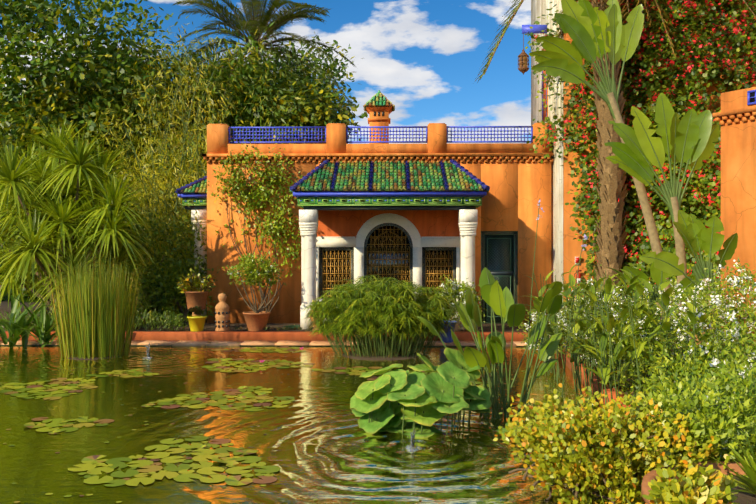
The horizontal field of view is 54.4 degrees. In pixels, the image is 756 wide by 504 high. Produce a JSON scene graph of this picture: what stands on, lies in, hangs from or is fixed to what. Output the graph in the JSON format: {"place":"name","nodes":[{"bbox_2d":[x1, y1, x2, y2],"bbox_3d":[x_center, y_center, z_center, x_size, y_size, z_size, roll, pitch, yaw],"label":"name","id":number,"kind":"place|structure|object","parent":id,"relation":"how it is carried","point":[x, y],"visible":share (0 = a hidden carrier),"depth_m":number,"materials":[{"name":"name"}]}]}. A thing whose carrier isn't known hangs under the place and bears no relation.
{"place":"outdoors","nodes":[
{"label":"outdoors","id":0,"kind":"place"},
{"bbox_2d":[0,0,530,143],"label":"sky","id":1,"kind":"structure","parent":0,"point":[426,57],"materials":[{"name":"blue"}]},
{"bbox_2d":[0,346,643,503],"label":"pond water","id":2,"kind":"structure","parent":0,"point":[34,466],"depth_m":8.12,"materials":[{"name":"green liquid"}]},
{"bbox_2d":[40,245,143,359],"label":"pond reeds","id":3,"kind":"object","parent":2,"relation":"in","point":[93,330],"depth_m":14.01,"materials":[{"name":"green plant"}]},
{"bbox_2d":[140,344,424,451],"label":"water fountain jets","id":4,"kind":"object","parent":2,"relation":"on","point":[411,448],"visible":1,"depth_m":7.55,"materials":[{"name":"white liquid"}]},
{"bbox_2d":[0,346,638,502],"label":"lily pads","id":5,"kind":"object","parent":2,"relation":"on","point":[90,465],"visible":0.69,"depth_m":8.05,"materials":[{"name":"green plant"}]},
{"bbox_2d":[300,275,459,359],"bbox_3d":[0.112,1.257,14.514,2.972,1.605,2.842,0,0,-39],"label":"papyrus clump","id":6,"kind":"object","parent":2,"relation":"in","point":[391,341],"depth_m":13.99,"materials":[{"name":"green plant"}]},
{"bbox_2d":[350,348,507,437],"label":"lotus leaves","id":7,"kind":"object","parent":2,"relation":"in","point":[400,401],"visible":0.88,"depth_m":8.30,"materials":[{"name":"green plant"}]},
{"bbox_2d":[417,199,586,418],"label":"aquatic plant","id":8,"kind":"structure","parent":2,"relation":"in","point":[497,300],"depth_m":9.09,"materials":[{"name":"green plant"}]},
{"bbox_2d":[493,375,755,503],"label":"shrub","id":9,"kind":"object","parent":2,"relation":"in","point":[652,450],"visible":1,"depth_m":5.72,"materials":[{"name":"yellow plant"}]},
{"label":"ground","id":10,"kind":"structure","parent":0,"visible":0},
{"bbox_2d":[0,0,362,303],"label":"tree foliage","id":11,"kind":"object","parent":10,"relation":"on","point":[65,40],"visible":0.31,"depth_m":24.46,"materials":[{"name":"green plant"}]},
{"bbox_2d":[0,300,755,459],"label":"pond edge","id":12,"kind":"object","parent":10,"relation":"on","point":[272,335],"depth_m":16.40,"materials":[{"name":"paint"}]},
{"bbox_2d":[0,115,167,348],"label":"yucca tree","id":13,"kind":"object","parent":12,"relation":"on","point":[47,321],"visible":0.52,"depth_m":16.87,"materials":[{"name":"green plant"}]},
{"bbox_2d":[0,194,227,330],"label":"shrub hedge","id":14,"kind":"object","parent":12,"relation":"on","point":[164,294],"visible":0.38,"depth_m":18.79,"materials":[{"name":"green plant"}]},
{"bbox_2d":[65,15,273,317],"bbox_3d":[-6.323,-2.395,21.954,8.030,10.383,6.987,0,0,1],"label":"bamboo foliage","id":15,"kind":"object","parent":12,"relation":"on","point":[166,165],"visible":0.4,"depth_m":21.46,"materials":[{"name":"green plant"}]},
{"bbox_2d":[206,139,303,311],"bbox_3d":[-2.967,-0.515,18.411,2.656,4.642,1.157,0,0,1],"label":"wall vine","id":16,"kind":"object","parent":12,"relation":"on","point":[277,229],"depth_m":18.42,"materials":[{"name":"green plant"}]},
{"bbox_2d":[168,0,357,143],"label":"date palm tree","id":17,"kind":"object","parent":12,"relation":"on","point":[262,19],"visible":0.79,"depth_m":27.86,"materials":[{"name":"green plant"}]},
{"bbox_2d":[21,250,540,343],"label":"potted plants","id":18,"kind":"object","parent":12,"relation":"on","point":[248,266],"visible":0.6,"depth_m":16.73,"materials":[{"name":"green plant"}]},
{"bbox_2d":[184,291,456,342],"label":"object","id":19,"kind":"object","parent":12,"relation":"on","point":[256,321],"visible":0.71,"depth_m":16.62,"materials":[{"name":"ceramic"}]},
{"bbox_2d":[191,209,477,329],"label":"porch columns","id":20,"kind":"structure","parent":12,"relation":"on","point":[467,222],"depth_m":17.09,"materials":[{"name":"white stone"}]},
{"bbox_2d":[178,191,486,209],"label":"roof cornice","id":21,"kind":"structure","parent":20,"relation":"on","point":[458,200],"depth_m":16.99,"materials":[{"name":"green tile"}]},
{"bbox_2d":[175,159,489,193],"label":"porch roof tiles","id":22,"kind":"object","parent":21,"relation":"on","point":[450,175],"visible":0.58,"depth_m":17.61,"materials":[{"name":"green tile"}]},
{"bbox_2d":[202,123,552,323],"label":"building wall","id":23,"kind":"structure","parent":12,"relation":"on","point":[516,177],"depth_m":18.66,"materials":[{"name":"orange paint"}]},
{"bbox_2d":[366,106,391,143],"bbox_3d":[0.036,-3.345,21.568,0.740,1.705,0.740,0,0,1],"label":"chimney shaft","id":24,"kind":"object","parent":23,"relation":"on","point":[378,115],"visible":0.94,"depth_m":21.29,"materials":[{"name":"orange paint"}]},
{"bbox_2d":[363,90,394,111],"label":"chimney roof tiles","id":25,"kind":"object","parent":24,"relation":"on","point":[379,98],"visible":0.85,"depth_m":21.28,"materials":[{"name":"green tile"}]},
{"bbox_2d":[229,126,532,142],"bbox_3d":[0.056,-3.003,18.805,7.780,0.420,0.039,0,0,1],"label":"lattice railing","id":26,"kind":"object","parent":23,"relation":"attached to","point":[396,134],"visible":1,"depth_m":18.79,"materials":[{"name":"blue paint"}]},
{"bbox_2d":[319,223,517,323],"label":"window grilles","id":27,"kind":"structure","parent":23,"relation":"attached to","point":[499,255],"depth_m":18.71,"materials":[{"name":"brown wood"}]},
{"bbox_2d":[475,0,755,304],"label":"palm tree","id":28,"kind":"object","parent":12,"relation":"on","point":[611,236],"visible":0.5,"depth_m":16.41,"materials":[{"name":"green plant"}]},
{"bbox_2d":[529,0,737,349],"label":"strelitzia plant","id":29,"kind":"object","parent":12,"relation":"on","point":[690,136],"visible":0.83,"depth_m":13.45,"materials":[{"name":"green plant"}]},
{"bbox_2d":[515,253,755,461],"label":"shrubs","id":30,"kind":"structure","parent":12,"relation":"on","point":[638,340],"depth_m":9.25,"materials":[{"name":"green plant"}]},
{"bbox_2d":[525,0,755,330],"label":"bougainvillea vine","id":31,"kind":"object","parent":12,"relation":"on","point":[645,247],"visible":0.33,"depth_m":16.92,"materials":[{"name":"green plant"}]},
{"bbox_2d":[531,0,755,301],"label":"tower building wall","id":32,"kind":"structure","parent":12,"relation":"on","point":[566,248],"depth_m":17.60,"materials":[{"name":"orange paint"}]},
{"bbox_2d":[518,25,546,74],"bbox_3d":[4.075,-5.333,19.401,0.768,1.320,0.260,0,0,1],"label":"hanging lantern","id":33,"kind":"object","parent":32,"relation":"attached to","point":[523,62],"visible":1,"depth_m":19.38,"materials":[{"name":"blue paint"}]},
{"bbox_2d":[574,257,581,283],"bbox_3d":[4.761,0.472,17.510,0.198,0.710,0.154,0,0,1],"label":"flower","id":34,"kind":"object","parent":32,"relation":"attached to","point":[577,259],"visible":0.58,"depth_m":17.50,"materials":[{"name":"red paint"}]},
{"bbox_2d":[712,87,755,345],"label":"building wall","id":35,"kind":"structure","parent":12,"relation":"on","point":[735,117],"depth_m":14.14,"materials":[{"name":"orange paint"}]}
]}

